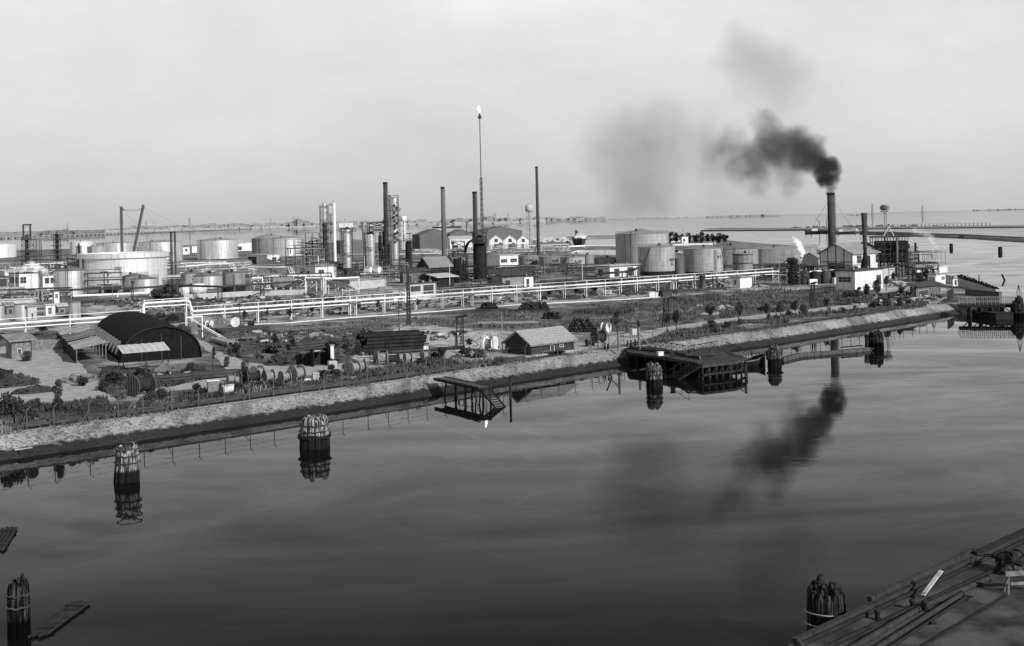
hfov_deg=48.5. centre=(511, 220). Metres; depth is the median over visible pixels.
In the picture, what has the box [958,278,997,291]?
hedge wall
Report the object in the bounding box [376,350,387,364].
cable reel
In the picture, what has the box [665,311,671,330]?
tree
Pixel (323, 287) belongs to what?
pipe rack
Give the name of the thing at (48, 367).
storage yard
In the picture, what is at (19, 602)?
mooring dolphin
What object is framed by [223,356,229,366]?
bush
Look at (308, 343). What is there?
steel pipe
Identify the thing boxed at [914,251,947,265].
open roof frame
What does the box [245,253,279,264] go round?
control room
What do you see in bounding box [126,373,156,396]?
cable reel
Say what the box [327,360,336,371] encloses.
bank box
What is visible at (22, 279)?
window
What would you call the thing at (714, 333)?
ground pipe
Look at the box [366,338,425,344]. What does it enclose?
steel pipe
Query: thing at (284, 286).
horizontal vessel
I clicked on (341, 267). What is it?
pipework
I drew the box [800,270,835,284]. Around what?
dark boiler row
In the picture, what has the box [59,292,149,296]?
pipe rack
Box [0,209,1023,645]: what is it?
water
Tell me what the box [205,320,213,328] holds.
cable reel
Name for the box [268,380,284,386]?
bush
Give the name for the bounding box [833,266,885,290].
substation
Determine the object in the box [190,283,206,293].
horizontal vessel
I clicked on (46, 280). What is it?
window
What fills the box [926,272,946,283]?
watch hut
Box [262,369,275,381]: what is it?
cable reel
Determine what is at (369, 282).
building
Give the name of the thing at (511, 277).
boiler shed
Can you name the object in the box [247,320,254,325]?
cable reel
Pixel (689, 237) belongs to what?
tree
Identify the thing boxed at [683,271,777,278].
pipework
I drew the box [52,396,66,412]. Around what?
bush
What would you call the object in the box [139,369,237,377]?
steel pipe
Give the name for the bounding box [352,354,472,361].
gravel patch
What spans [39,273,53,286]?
works building
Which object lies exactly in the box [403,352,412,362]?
cable reel
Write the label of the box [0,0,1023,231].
sky
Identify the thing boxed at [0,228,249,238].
lagoon viaduct
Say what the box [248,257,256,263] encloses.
door
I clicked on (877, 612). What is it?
quay bollard
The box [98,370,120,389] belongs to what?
bush
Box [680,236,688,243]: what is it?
kiosk
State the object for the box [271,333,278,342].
tree
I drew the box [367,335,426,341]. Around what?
steel pipe
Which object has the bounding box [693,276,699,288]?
trestle
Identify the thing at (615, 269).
door
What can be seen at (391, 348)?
steel pipe
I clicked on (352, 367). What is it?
cable reel
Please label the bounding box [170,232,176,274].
twin mast
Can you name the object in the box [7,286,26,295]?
horizontal vessel
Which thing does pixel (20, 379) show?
scrap heap
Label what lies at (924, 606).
quay bollard
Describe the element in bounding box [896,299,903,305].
bush
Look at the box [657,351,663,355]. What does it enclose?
white crate
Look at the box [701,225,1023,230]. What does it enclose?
mud spit
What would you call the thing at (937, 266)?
pipework
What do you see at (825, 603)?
mooring dolphin
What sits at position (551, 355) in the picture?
pipe track
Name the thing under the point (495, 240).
gabled store
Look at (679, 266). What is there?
storage tank
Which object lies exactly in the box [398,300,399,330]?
pole
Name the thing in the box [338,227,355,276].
process column
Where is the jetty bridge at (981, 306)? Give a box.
[958,296,1013,317]
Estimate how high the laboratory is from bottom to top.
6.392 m
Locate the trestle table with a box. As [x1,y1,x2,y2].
[1003,570,1023,595]
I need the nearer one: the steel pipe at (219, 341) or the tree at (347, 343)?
the tree at (347, 343)
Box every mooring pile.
[509,376,511,398]
[744,360,746,376]
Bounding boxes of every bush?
[0,391,24,416]
[17,399,38,420]
[20,351,30,360]
[32,398,45,408]
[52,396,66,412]
[65,401,81,412]
[76,375,88,385]
[84,398,100,407]
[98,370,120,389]
[115,370,127,383]
[133,368,145,375]
[138,391,158,403]
[153,388,167,400]
[156,312,165,317]
[166,314,179,320]
[182,362,198,372]
[192,383,204,393]
[213,390,227,397]
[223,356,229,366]
[227,343,240,354]
[234,383,242,390]
[237,359,248,383]
[251,381,263,387]
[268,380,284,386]
[319,369,328,378]
[328,339,339,349]
[328,364,334,374]
[332,369,340,377]
[352,342,362,354]
[370,354,376,362]
[394,358,403,364]
[413,358,429,362]
[434,347,445,359]
[455,347,474,356]
[472,348,486,357]
[546,350,565,353]
[707,320,717,327]
[721,321,731,328]
[776,303,783,311]
[785,310,792,316]
[798,304,808,314]
[840,291,858,297]
[868,301,881,306]
[882,298,891,306]
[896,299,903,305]
[915,278,924,281]
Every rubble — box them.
[470,334,507,351]
[741,287,799,293]
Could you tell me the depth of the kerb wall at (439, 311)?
278.28 m
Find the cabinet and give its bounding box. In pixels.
[206,379,219,391]
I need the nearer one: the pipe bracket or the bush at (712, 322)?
the bush at (712, 322)
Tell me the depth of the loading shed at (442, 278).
385.98 m
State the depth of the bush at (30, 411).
131.36 m
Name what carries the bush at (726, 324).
on the ground at (91, 360)
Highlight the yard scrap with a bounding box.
[80,263,942,391]
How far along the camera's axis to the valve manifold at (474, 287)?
350.48 m
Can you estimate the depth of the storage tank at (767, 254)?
512.64 m
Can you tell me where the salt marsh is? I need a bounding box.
[846,228,1023,239]
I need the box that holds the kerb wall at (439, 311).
[245,296,659,324]
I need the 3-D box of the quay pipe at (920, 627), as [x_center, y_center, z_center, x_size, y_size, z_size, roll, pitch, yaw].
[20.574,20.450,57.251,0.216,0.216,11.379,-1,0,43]
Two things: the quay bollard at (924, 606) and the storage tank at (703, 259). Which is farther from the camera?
the storage tank at (703, 259)
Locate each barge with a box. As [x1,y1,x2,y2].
[718,353,764,367]
[805,217,837,232]
[836,229,855,232]
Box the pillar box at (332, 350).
[329,344,333,358]
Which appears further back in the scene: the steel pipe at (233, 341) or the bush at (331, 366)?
the steel pipe at (233, 341)
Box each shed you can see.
[0,296,36,304]
[0,332,36,358]
[1,302,14,313]
[55,303,67,312]
[97,283,122,293]
[416,256,453,272]
[425,273,458,287]
[486,269,532,287]
[501,326,579,355]
[800,252,819,272]
[906,280,943,295]
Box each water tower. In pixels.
[401,214,406,249]
[525,204,532,243]
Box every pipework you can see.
[0,261,66,271]
[0,287,72,301]
[15,252,169,266]
[37,263,79,274]
[162,277,180,283]
[167,260,251,267]
[173,264,284,274]
[195,257,280,264]
[252,272,332,283]
[311,260,366,269]
[336,274,386,282]
[377,259,408,275]
[399,258,420,267]
[415,247,500,254]
[424,269,467,281]
[453,250,496,281]
[484,267,537,282]
[487,243,570,252]
[487,263,580,272]
[501,264,599,274]
[611,277,717,286]
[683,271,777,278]
[749,269,808,281]
[754,264,801,276]
[816,264,859,271]
[888,262,938,281]
[895,252,919,271]
[901,262,938,273]
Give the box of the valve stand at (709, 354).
[705,349,714,356]
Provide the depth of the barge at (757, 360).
181.26 m
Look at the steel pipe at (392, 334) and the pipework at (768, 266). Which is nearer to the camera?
the steel pipe at (392, 334)
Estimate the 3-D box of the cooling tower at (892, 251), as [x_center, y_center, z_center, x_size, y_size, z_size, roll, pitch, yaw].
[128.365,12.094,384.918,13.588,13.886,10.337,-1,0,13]
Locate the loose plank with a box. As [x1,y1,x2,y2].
[921,570,942,595]
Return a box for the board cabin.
[308,344,330,366]
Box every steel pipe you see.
[139,369,231,376]
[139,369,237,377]
[142,370,239,378]
[156,373,239,381]
[210,337,232,345]
[216,337,237,343]
[218,326,265,331]
[222,328,268,332]
[270,338,334,347]
[276,342,340,350]
[278,344,342,352]
[280,339,343,347]
[359,331,414,337]
[362,342,422,348]
[363,331,423,338]
[363,346,423,352]
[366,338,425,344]
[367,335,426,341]
[391,346,464,352]
[481,321,538,324]
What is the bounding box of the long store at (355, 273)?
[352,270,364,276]
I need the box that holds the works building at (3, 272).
[0,268,36,280]
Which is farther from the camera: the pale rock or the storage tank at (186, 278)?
the storage tank at (186, 278)
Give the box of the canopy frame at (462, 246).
[452,241,464,256]
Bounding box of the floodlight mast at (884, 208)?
[880,205,889,235]
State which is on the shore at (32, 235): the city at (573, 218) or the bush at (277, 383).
the city at (573, 218)
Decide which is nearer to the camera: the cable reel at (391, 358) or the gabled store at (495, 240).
the cable reel at (391, 358)
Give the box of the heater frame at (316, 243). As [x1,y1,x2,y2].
[305,232,319,264]
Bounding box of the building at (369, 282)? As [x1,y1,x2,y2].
[332,276,386,289]
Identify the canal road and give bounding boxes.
[137,295,946,396]
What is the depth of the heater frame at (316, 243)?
631.53 m
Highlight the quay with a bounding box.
[788,544,1023,645]
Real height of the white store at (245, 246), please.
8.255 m
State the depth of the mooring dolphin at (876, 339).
199.97 m
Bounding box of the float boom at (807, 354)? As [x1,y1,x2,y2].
[783,345,871,360]
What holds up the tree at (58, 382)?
on the ground at (91, 360)
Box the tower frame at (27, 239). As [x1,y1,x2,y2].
[19,224,41,271]
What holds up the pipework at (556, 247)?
on the ground at (91, 360)
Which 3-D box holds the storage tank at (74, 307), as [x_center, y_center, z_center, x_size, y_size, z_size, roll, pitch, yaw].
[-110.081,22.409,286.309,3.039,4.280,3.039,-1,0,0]
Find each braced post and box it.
[607,332,619,350]
[638,327,649,346]
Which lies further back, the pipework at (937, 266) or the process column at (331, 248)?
the process column at (331, 248)
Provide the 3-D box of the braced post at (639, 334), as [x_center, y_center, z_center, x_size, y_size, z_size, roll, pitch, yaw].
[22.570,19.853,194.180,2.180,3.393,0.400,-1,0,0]
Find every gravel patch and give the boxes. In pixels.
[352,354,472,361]
[387,322,504,354]
[472,347,504,359]
[878,282,947,296]
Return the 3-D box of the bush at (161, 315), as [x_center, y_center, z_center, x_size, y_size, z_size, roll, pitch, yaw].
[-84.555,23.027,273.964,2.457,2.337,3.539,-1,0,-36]
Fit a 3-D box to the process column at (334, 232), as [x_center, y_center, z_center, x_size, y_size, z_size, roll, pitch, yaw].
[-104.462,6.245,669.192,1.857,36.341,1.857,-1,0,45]
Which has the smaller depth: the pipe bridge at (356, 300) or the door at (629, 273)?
the pipe bridge at (356, 300)
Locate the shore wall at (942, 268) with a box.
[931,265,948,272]
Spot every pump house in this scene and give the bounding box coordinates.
[302,263,337,277]
[592,262,638,277]
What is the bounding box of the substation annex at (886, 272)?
[878,265,896,278]
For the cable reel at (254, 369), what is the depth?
163.32 m
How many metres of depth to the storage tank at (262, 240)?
868.05 m
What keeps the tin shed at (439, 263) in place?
on the ground at (91, 360)
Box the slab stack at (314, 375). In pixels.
[312,372,319,380]
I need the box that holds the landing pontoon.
[966,309,1012,319]
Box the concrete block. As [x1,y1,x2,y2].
[472,337,480,341]
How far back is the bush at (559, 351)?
185.69 m
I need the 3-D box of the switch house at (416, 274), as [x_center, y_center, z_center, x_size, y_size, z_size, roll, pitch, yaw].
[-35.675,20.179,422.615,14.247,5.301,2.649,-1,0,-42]
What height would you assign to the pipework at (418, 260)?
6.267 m
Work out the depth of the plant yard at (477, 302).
304.07 m
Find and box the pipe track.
[15,353,567,430]
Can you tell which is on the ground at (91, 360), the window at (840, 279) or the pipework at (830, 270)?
the pipework at (830, 270)
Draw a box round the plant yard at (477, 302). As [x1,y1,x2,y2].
[0,277,773,336]
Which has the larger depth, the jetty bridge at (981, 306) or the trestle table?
the jetty bridge at (981, 306)
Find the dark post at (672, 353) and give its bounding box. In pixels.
[669,350,674,357]
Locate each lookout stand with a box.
[454,315,466,349]
[662,296,676,325]
[809,282,817,308]
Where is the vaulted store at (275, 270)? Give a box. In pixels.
[257,267,299,273]
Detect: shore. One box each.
[0,220,592,237]
[567,235,614,238]
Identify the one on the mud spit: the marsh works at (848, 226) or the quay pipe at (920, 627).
the marsh works at (848, 226)
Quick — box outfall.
[14,447,32,455]
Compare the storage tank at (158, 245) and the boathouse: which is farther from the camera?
the boathouse
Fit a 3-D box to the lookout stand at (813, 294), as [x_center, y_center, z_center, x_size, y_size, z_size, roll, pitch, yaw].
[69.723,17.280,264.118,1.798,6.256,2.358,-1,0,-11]
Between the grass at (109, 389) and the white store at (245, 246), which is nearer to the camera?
the grass at (109, 389)
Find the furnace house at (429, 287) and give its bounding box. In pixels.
[405,280,437,298]
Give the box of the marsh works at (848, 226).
[791,224,945,227]
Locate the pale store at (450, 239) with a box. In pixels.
[447,236,472,247]
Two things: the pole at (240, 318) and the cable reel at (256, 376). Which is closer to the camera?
the cable reel at (256, 376)
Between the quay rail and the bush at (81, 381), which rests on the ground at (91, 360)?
the bush at (81, 381)
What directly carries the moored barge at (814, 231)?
on the water at (622, 507)
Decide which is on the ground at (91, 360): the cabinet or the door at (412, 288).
the cabinet
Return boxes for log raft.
[0,526,17,550]
[28,600,90,637]
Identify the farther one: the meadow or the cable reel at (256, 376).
the meadow
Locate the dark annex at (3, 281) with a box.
[0,275,9,286]
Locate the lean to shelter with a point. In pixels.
(69, 350)
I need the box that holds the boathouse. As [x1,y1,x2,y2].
[183,246,189,253]
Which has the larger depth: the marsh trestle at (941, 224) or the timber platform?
the marsh trestle at (941, 224)
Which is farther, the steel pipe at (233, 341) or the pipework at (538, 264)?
the pipework at (538, 264)
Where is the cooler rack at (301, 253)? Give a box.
[284,238,320,265]
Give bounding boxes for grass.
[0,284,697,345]
[0,394,110,422]
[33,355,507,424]
[98,312,207,399]
[642,302,925,343]
[651,287,872,321]
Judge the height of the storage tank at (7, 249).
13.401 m
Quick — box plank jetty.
[434,376,505,407]
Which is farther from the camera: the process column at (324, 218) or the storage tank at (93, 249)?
the storage tank at (93, 249)
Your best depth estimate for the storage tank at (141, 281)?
395.14 m
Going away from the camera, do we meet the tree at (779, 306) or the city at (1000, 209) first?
the tree at (779, 306)
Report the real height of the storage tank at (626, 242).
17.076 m
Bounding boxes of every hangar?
[93,311,201,362]
[412,229,441,248]
[446,230,471,247]
[472,226,521,242]
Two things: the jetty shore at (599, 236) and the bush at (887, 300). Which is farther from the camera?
the jetty shore at (599, 236)
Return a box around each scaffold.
[85,268,121,293]
[909,246,931,260]
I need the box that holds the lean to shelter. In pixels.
[57,324,108,362]
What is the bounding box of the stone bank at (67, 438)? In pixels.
[0,304,960,460]
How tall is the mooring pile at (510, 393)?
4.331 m
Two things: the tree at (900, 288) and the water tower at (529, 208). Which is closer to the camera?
the tree at (900, 288)
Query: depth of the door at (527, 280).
370.37 m
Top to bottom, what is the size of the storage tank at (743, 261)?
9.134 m
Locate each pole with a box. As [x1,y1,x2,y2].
[239,302,241,335]
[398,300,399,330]
[499,312,504,352]
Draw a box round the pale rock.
[715,306,725,309]
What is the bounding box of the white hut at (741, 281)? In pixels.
[729,274,753,287]
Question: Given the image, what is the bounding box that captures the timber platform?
[626,339,747,379]
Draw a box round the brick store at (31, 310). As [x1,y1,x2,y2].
[25,305,38,319]
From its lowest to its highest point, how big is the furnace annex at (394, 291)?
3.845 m
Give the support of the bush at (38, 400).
on the ground at (91, 360)
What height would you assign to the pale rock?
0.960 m
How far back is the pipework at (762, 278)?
376.80 m
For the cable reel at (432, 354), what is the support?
on the gravel patch at (415, 357)
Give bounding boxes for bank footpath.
[0,303,945,434]
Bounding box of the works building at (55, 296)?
[50,290,60,302]
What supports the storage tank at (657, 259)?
on the ground at (91, 360)
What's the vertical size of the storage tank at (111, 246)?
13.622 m
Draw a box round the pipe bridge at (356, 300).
[0,268,773,333]
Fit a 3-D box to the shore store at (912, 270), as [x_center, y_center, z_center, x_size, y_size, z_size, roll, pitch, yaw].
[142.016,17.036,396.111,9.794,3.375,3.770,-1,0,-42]
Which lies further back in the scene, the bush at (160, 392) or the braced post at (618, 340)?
the braced post at (618, 340)
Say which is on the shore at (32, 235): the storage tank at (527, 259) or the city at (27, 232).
the city at (27, 232)
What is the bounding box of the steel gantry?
[367,222,388,269]
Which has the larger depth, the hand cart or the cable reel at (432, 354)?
the cable reel at (432, 354)
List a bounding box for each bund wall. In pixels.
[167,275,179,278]
[183,293,216,298]
[219,291,251,297]
[252,289,307,295]
[672,243,712,245]
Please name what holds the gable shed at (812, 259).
on the ground at (91, 360)
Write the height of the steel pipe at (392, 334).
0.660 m
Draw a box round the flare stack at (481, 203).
[478,106,483,236]
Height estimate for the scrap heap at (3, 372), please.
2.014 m
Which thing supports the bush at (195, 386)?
on the ground at (91, 360)
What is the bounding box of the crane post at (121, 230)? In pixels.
[115,206,171,259]
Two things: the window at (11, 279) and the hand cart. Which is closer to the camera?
the hand cart
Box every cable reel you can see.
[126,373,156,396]
[188,322,198,329]
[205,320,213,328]
[214,318,227,327]
[226,373,235,383]
[230,317,239,326]
[245,370,260,383]
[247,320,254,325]
[249,365,264,377]
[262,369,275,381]
[278,370,291,382]
[287,364,306,380]
[344,360,361,374]
[355,359,366,371]
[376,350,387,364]
[388,352,399,362]
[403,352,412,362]
[419,349,429,358]
[429,351,436,358]
[482,336,497,350]
[585,338,594,345]
[590,330,606,342]
[600,322,610,331]
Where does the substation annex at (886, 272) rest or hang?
on the ground at (91, 360)
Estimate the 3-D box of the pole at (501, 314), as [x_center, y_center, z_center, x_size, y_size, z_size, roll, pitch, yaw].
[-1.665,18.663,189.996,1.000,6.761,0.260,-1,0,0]
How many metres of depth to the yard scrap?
298.56 m
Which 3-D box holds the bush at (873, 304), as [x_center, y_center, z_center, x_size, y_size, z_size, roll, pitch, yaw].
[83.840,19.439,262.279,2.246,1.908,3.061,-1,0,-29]
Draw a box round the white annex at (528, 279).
[521,274,534,286]
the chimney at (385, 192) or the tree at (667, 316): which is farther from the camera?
the chimney at (385, 192)
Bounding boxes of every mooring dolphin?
[5,573,31,641]
[113,437,140,483]
[298,414,330,449]
[645,362,662,386]
[766,344,782,366]
[804,574,848,629]
[868,330,883,348]
[1010,284,1023,318]
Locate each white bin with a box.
[222,385,229,391]
[226,384,233,390]
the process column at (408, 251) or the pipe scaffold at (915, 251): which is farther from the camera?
the process column at (408, 251)
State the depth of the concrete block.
208.00 m
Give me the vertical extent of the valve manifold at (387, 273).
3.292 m
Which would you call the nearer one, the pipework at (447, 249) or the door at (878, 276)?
the door at (878, 276)
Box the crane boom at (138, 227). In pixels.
[132,204,232,261]
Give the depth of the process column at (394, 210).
479.46 m
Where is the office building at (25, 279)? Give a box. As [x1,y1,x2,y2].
[8,271,39,289]
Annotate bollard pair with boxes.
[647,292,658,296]
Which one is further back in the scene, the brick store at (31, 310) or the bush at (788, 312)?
the brick store at (31, 310)
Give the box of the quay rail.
[920,594,1008,645]
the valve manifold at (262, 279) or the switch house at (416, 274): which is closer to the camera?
the valve manifold at (262, 279)
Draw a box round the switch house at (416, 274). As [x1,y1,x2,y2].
[398,267,432,282]
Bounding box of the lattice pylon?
[406,269,411,325]
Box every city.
[0,228,126,233]
[93,218,545,231]
[125,213,540,230]
[545,216,605,220]
[608,217,683,218]
[973,209,1019,210]
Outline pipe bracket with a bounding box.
[186,315,224,337]
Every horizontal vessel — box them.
[0,286,9,298]
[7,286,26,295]
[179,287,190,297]
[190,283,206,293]
[270,277,294,289]
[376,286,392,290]
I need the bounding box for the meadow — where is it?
[199,290,877,365]
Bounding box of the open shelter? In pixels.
[117,342,169,369]
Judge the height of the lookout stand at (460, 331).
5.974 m
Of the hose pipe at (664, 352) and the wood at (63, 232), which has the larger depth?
the wood at (63, 232)
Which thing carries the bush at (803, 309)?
on the ground at (91, 360)
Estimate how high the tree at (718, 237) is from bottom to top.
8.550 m
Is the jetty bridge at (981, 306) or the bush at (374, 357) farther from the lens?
the jetty bridge at (981, 306)
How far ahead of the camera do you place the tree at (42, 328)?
237.91 m
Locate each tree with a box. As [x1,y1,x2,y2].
[35,324,47,335]
[47,378,62,397]
[149,288,163,300]
[150,283,179,300]
[211,347,218,369]
[242,311,247,323]
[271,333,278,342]
[287,308,292,320]
[290,337,296,349]
[342,335,350,361]
[466,338,471,347]
[613,311,619,331]
[636,320,641,336]
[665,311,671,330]
[668,231,673,242]
[672,232,678,242]
[673,310,682,327]
[685,233,691,241]
[692,234,699,242]
[698,231,705,242]
[705,234,710,241]
[705,305,715,319]
[710,233,716,241]
[715,233,721,242]
[721,234,728,241]
[736,301,744,324]
[763,303,769,318]
[778,301,782,317]
[791,300,798,313]
[821,297,828,310]
[855,287,861,301]
[862,283,870,302]
[869,278,882,301]
[883,275,890,290]
[898,286,903,298]
[915,272,923,278]
[921,269,929,280]
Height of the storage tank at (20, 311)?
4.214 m
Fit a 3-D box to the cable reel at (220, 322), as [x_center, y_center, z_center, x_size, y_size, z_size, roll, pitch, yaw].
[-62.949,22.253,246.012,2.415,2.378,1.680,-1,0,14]
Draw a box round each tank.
[0,243,16,257]
[0,305,4,319]
[14,303,27,320]
[53,265,85,294]
[68,301,80,317]
[70,240,92,253]
[77,251,168,285]
[87,245,105,252]
[95,241,136,251]
[122,272,147,290]
[130,275,158,292]
[138,240,182,260]
[181,269,201,284]
[192,270,221,288]
[197,237,237,258]
[222,269,245,291]
[251,233,279,253]
[268,236,304,255]
[336,239,365,253]
[365,265,373,273]
[373,265,382,275]
[519,253,537,264]
[539,254,560,267]
[560,254,584,266]
[581,253,593,263]
[594,255,615,264]
[615,229,668,263]
[637,243,674,275]
[675,255,683,274]
[683,245,724,273]
[712,242,757,265]
[732,251,752,271]
[755,244,816,263]
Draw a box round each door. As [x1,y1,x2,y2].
[0,278,6,286]
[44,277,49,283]
[106,290,117,292]
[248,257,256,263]
[410,285,420,291]
[423,284,433,293]
[526,278,529,286]
[550,344,554,351]
[614,268,619,276]
[627,267,632,275]
[828,263,843,269]
[876,274,881,284]
[918,289,928,295]
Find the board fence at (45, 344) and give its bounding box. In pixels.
[32,337,98,350]
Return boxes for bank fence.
[2,336,592,429]
[649,294,933,343]
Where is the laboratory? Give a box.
[487,253,519,266]
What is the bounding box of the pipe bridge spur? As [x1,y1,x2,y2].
[772,268,834,281]
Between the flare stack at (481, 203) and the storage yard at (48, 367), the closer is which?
the storage yard at (48, 367)
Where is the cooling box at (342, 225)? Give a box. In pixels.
[339,223,352,259]
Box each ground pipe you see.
[0,355,524,426]
[8,358,523,429]
[662,306,906,340]
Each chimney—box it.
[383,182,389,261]
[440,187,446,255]
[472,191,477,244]
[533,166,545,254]
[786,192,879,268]
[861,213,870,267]
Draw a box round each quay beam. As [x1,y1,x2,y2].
[792,534,1023,644]
[867,547,976,601]
[973,528,1023,554]
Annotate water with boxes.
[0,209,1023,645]
[565,250,682,254]
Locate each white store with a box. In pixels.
[191,245,196,252]
[238,242,251,250]
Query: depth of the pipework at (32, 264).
600.50 m
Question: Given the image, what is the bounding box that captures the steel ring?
[903,284,913,296]
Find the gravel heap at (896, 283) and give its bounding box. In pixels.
[889,280,906,286]
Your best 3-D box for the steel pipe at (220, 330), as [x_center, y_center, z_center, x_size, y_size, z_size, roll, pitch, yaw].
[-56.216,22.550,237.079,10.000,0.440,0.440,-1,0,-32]
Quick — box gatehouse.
[42,303,56,315]
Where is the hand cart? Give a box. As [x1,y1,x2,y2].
[977,549,1023,574]
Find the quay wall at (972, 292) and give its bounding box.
[965,289,1001,302]
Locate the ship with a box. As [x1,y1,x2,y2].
[572,230,586,244]
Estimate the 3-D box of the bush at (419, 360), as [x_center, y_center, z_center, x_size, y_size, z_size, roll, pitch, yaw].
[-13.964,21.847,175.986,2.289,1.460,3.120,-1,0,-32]
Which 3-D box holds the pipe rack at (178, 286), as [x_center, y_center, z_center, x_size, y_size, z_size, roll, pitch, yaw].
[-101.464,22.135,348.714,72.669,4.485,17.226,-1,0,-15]
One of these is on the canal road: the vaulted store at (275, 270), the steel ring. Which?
the steel ring
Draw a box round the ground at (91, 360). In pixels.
[0,239,975,434]
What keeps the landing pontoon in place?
on the water at (622, 507)
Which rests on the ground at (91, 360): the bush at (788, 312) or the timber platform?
the bush at (788, 312)
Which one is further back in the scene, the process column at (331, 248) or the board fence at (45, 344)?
the process column at (331, 248)
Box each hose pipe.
[627,347,700,358]
[628,346,699,356]
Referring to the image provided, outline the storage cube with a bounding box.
[630,328,636,337]
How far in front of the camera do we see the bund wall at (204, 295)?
353.54 m
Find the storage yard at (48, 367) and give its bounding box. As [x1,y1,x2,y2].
[0,347,116,403]
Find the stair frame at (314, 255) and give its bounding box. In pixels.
[304,248,324,268]
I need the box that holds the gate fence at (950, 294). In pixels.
[946,288,953,301]
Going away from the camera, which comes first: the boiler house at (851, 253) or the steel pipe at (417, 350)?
the steel pipe at (417, 350)
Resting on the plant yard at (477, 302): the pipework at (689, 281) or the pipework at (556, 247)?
the pipework at (689, 281)
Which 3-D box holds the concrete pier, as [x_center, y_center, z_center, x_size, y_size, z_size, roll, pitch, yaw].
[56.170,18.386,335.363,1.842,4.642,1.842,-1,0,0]
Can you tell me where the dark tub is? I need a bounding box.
[659,290,671,296]
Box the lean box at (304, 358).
[298,351,309,365]
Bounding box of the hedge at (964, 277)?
[956,274,999,288]
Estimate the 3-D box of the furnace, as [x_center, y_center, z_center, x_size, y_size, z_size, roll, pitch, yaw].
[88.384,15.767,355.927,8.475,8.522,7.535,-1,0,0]
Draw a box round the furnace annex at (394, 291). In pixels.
[385,290,405,302]
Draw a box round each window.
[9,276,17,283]
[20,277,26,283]
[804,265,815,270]
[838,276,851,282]
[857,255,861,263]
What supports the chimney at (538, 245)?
on the ground at (91, 360)
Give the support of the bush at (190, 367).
on the ground at (91, 360)
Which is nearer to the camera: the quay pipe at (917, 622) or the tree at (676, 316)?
the quay pipe at (917, 622)
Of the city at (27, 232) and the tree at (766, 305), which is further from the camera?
the city at (27, 232)
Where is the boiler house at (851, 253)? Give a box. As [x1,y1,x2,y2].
[817,242,881,272]
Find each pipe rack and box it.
[57,280,299,300]
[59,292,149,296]
[185,263,236,271]
[247,266,295,276]
[295,276,355,299]
[305,276,359,298]
[353,251,490,257]
[471,267,594,285]
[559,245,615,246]
[596,267,642,286]
[673,287,726,294]
[724,263,786,270]
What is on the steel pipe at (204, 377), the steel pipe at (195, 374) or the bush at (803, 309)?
the steel pipe at (195, 374)
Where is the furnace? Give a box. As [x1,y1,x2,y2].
[780,258,809,285]
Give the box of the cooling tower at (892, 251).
[869,235,913,277]
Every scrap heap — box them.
[0,368,15,379]
[0,372,40,387]
[10,384,56,394]
[61,373,97,383]
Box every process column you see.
[319,203,329,261]
[329,203,332,260]
[332,201,336,260]
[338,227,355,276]
[363,229,381,267]
[383,195,401,272]
[402,233,415,267]
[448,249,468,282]
[463,229,487,279]
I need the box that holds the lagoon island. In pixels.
[628,209,1022,218]
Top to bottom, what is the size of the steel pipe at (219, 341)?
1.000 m
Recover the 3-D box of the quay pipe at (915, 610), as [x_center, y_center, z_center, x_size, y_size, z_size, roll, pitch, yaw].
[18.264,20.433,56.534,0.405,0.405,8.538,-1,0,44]
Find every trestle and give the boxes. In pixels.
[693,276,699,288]
[712,276,717,287]
[891,222,989,225]
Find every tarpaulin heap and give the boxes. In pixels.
[148,363,186,373]
[263,350,301,365]
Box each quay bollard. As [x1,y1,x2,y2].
[873,609,881,620]
[909,599,915,606]
[921,600,929,611]
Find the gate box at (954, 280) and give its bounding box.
[949,276,957,285]
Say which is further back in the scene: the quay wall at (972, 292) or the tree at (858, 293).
the quay wall at (972, 292)
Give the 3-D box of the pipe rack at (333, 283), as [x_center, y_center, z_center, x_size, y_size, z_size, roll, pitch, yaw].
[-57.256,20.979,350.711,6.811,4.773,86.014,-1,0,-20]
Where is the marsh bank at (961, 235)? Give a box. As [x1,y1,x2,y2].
[859,231,1023,238]
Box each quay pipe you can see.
[797,539,1023,645]
[823,555,1023,645]
[850,606,921,645]
[875,590,965,645]
[890,596,966,645]
[919,575,991,608]
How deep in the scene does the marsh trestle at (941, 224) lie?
1788.23 m
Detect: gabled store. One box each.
[488,235,502,248]
[502,235,516,248]
[516,235,529,247]
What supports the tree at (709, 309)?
on the ground at (91, 360)
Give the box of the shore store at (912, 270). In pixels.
[909,264,931,272]
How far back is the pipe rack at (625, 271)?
362.07 m
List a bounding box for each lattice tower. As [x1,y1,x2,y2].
[51,231,63,267]
[75,243,82,266]
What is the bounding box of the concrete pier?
[699,275,705,287]
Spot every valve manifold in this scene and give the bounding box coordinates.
[249,274,281,289]
[338,289,404,310]
[358,270,400,278]
[437,283,507,293]
[540,277,644,285]
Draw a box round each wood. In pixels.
[27,229,105,235]
[707,214,779,216]
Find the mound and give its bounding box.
[65,305,152,316]
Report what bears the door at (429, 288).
in the furnace house at (429, 287)

